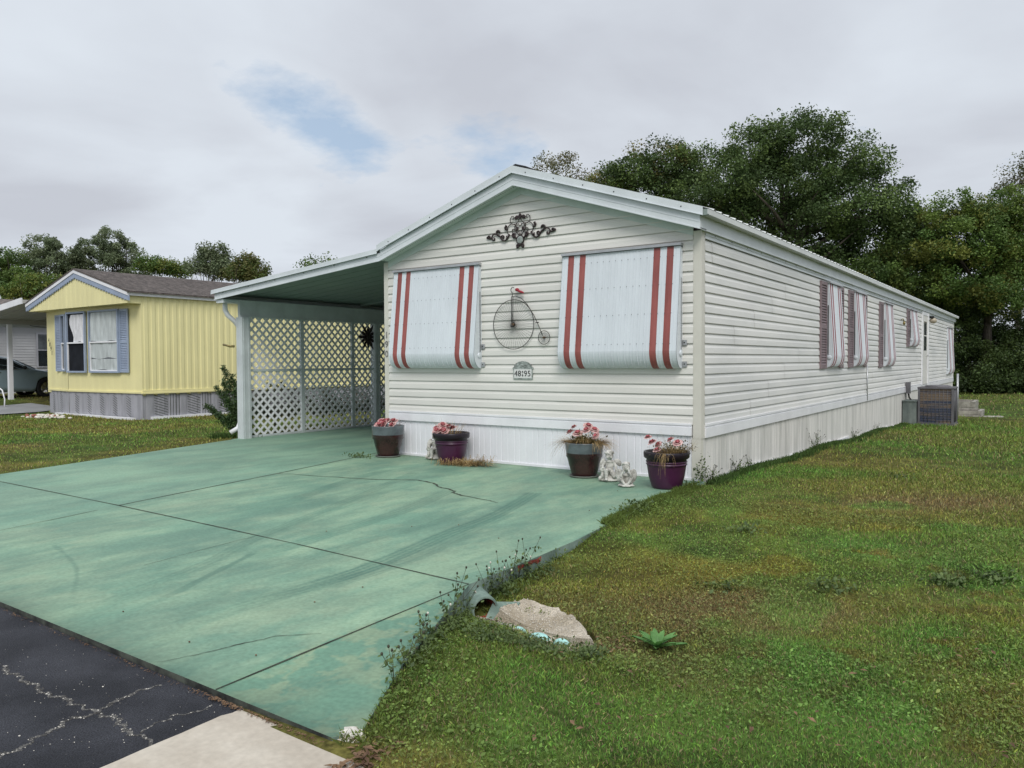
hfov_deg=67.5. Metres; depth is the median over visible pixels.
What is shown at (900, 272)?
broadleaf tree
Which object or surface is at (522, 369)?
address plaque
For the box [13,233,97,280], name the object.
broadleaf tree
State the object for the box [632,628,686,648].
broadleaf plant
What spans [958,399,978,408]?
block planter
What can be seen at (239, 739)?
pavement
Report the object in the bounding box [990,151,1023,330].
slender tree
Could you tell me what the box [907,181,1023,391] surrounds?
broadleaf tree
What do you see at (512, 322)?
bicycle ornament
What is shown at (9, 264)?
broadleaf tree
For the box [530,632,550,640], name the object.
painted stone
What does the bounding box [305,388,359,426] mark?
bush
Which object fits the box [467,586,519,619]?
drain pipe
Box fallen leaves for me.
[3,490,1014,767]
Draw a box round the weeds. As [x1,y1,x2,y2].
[342,422,1023,687]
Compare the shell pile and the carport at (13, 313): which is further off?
the carport at (13, 313)
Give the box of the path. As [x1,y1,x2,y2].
[0,403,49,413]
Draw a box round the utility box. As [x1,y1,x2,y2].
[902,399,917,423]
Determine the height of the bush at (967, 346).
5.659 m
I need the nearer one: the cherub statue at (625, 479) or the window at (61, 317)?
the cherub statue at (625, 479)
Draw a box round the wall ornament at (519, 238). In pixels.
[486,213,555,248]
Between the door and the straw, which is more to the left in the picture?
the straw
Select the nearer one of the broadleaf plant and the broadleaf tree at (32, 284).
the broadleaf plant
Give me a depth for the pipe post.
20.94 m
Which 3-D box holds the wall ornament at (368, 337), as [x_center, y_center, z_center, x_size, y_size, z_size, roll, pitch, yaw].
[-2.990,-0.976,15.938,0.020,0.520,0.600,1,2,35]
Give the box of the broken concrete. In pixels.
[476,598,593,649]
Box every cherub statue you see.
[425,433,437,459]
[598,450,621,481]
[616,462,636,486]
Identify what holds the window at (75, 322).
in the mobile home at (126, 346)
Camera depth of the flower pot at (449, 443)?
10.02 m
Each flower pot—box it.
[372,418,403,457]
[429,419,469,463]
[544,422,619,478]
[643,435,701,489]
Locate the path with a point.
(20, 408)
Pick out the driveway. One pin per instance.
(228, 559)
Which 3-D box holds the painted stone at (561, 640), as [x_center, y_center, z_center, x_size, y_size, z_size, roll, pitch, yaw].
[0.264,1.402,4.081,0.100,0.096,0.062,1,2,35]
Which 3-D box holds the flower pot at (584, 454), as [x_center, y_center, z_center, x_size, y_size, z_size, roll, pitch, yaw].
[0.794,0.758,8.899,1.009,0.627,0.680,1,2,35]
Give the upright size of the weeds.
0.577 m
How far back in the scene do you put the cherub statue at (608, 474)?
8.50 m
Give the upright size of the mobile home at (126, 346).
4.290 m
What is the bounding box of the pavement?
[101,710,363,767]
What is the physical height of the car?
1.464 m
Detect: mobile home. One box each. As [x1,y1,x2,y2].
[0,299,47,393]
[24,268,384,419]
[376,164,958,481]
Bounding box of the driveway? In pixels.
[0,426,704,740]
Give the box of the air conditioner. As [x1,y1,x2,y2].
[917,385,957,425]
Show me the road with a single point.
(41, 662)
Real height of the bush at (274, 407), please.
1.153 m
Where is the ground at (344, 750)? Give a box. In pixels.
[0,366,1023,767]
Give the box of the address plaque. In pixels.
[512,361,533,378]
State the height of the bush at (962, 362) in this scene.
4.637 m
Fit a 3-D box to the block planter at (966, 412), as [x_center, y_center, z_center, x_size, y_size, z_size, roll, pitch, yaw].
[13.327,0.854,22.619,0.982,0.200,1.200,1,2,35]
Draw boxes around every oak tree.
[583,132,752,223]
[686,102,924,290]
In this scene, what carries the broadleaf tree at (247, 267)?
on the ground at (344, 750)
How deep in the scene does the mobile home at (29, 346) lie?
29.93 m
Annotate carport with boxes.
[0,298,46,399]
[211,249,387,438]
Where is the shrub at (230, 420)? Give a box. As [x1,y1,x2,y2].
[203,365,260,434]
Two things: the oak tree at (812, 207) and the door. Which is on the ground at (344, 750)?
the oak tree at (812, 207)
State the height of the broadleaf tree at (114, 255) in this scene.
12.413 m
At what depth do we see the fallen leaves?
2.80 m
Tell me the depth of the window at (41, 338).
30.24 m
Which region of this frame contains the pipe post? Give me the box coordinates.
[956,374,958,418]
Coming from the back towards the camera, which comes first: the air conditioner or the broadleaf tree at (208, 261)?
the broadleaf tree at (208, 261)
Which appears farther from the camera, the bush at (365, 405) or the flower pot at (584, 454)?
the bush at (365, 405)
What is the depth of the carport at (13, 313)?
24.03 m
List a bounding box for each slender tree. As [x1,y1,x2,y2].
[293,251,336,267]
[530,150,597,183]
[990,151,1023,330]
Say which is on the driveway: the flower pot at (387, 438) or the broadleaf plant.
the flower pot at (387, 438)
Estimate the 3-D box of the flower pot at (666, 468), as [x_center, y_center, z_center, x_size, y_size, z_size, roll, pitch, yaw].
[1.731,0.781,8.048,0.685,0.622,0.571,-1,2,-7]
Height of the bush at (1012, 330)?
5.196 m
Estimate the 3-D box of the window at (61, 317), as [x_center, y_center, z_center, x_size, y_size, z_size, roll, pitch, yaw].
[-12.161,-1.112,20.770,0.370,1.540,0.059,1,2,43]
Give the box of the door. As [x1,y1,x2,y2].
[923,315,928,383]
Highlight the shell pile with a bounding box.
[20,414,71,418]
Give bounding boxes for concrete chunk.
[337,726,365,742]
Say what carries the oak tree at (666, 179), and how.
on the ground at (344, 750)
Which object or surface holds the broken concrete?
on the ground at (344, 750)
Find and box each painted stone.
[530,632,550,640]
[553,638,568,645]
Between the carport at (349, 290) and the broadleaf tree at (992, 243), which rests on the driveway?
the carport at (349, 290)
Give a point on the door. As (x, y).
(925, 318)
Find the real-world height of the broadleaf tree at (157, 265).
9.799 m
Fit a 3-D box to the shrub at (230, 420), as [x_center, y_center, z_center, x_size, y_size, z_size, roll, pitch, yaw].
[-5.256,0.329,14.203,1.430,1.382,0.813,1,2,35]
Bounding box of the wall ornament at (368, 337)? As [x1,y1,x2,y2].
[358,324,373,348]
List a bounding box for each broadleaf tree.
[0,246,34,296]
[0,269,62,299]
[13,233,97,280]
[65,225,153,275]
[131,253,199,278]
[182,240,235,281]
[218,249,273,283]
[843,205,1002,328]
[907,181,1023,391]
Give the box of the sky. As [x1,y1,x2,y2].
[0,0,1023,364]
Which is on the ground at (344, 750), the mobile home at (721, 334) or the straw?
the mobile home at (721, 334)
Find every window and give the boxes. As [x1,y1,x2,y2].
[36,333,47,367]
[59,314,65,370]
[65,311,86,372]
[87,309,119,372]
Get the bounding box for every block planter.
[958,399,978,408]
[958,408,984,416]
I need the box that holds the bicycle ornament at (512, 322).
[493,287,549,348]
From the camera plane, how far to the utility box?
19.61 m
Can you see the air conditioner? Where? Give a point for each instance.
(937, 404)
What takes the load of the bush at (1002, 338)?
on the ground at (344, 750)
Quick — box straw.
[431,454,507,466]
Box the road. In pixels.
[0,607,243,767]
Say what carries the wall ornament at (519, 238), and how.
attached to the mobile home at (721, 334)
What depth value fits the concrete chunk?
2.77 m
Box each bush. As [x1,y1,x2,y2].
[251,380,307,432]
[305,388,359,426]
[348,391,384,422]
[933,293,1023,392]
[954,307,1023,390]
[954,323,975,373]
[970,307,1023,392]
[992,309,1023,371]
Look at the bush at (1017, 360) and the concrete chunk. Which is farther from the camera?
the bush at (1017, 360)
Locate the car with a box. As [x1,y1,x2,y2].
[0,356,49,396]
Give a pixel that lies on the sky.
(282, 132)
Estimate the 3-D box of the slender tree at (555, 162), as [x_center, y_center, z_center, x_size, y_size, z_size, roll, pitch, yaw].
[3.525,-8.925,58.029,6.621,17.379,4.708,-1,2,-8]
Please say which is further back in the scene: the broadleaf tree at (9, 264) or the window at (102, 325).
the broadleaf tree at (9, 264)
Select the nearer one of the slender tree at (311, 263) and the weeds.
the weeds

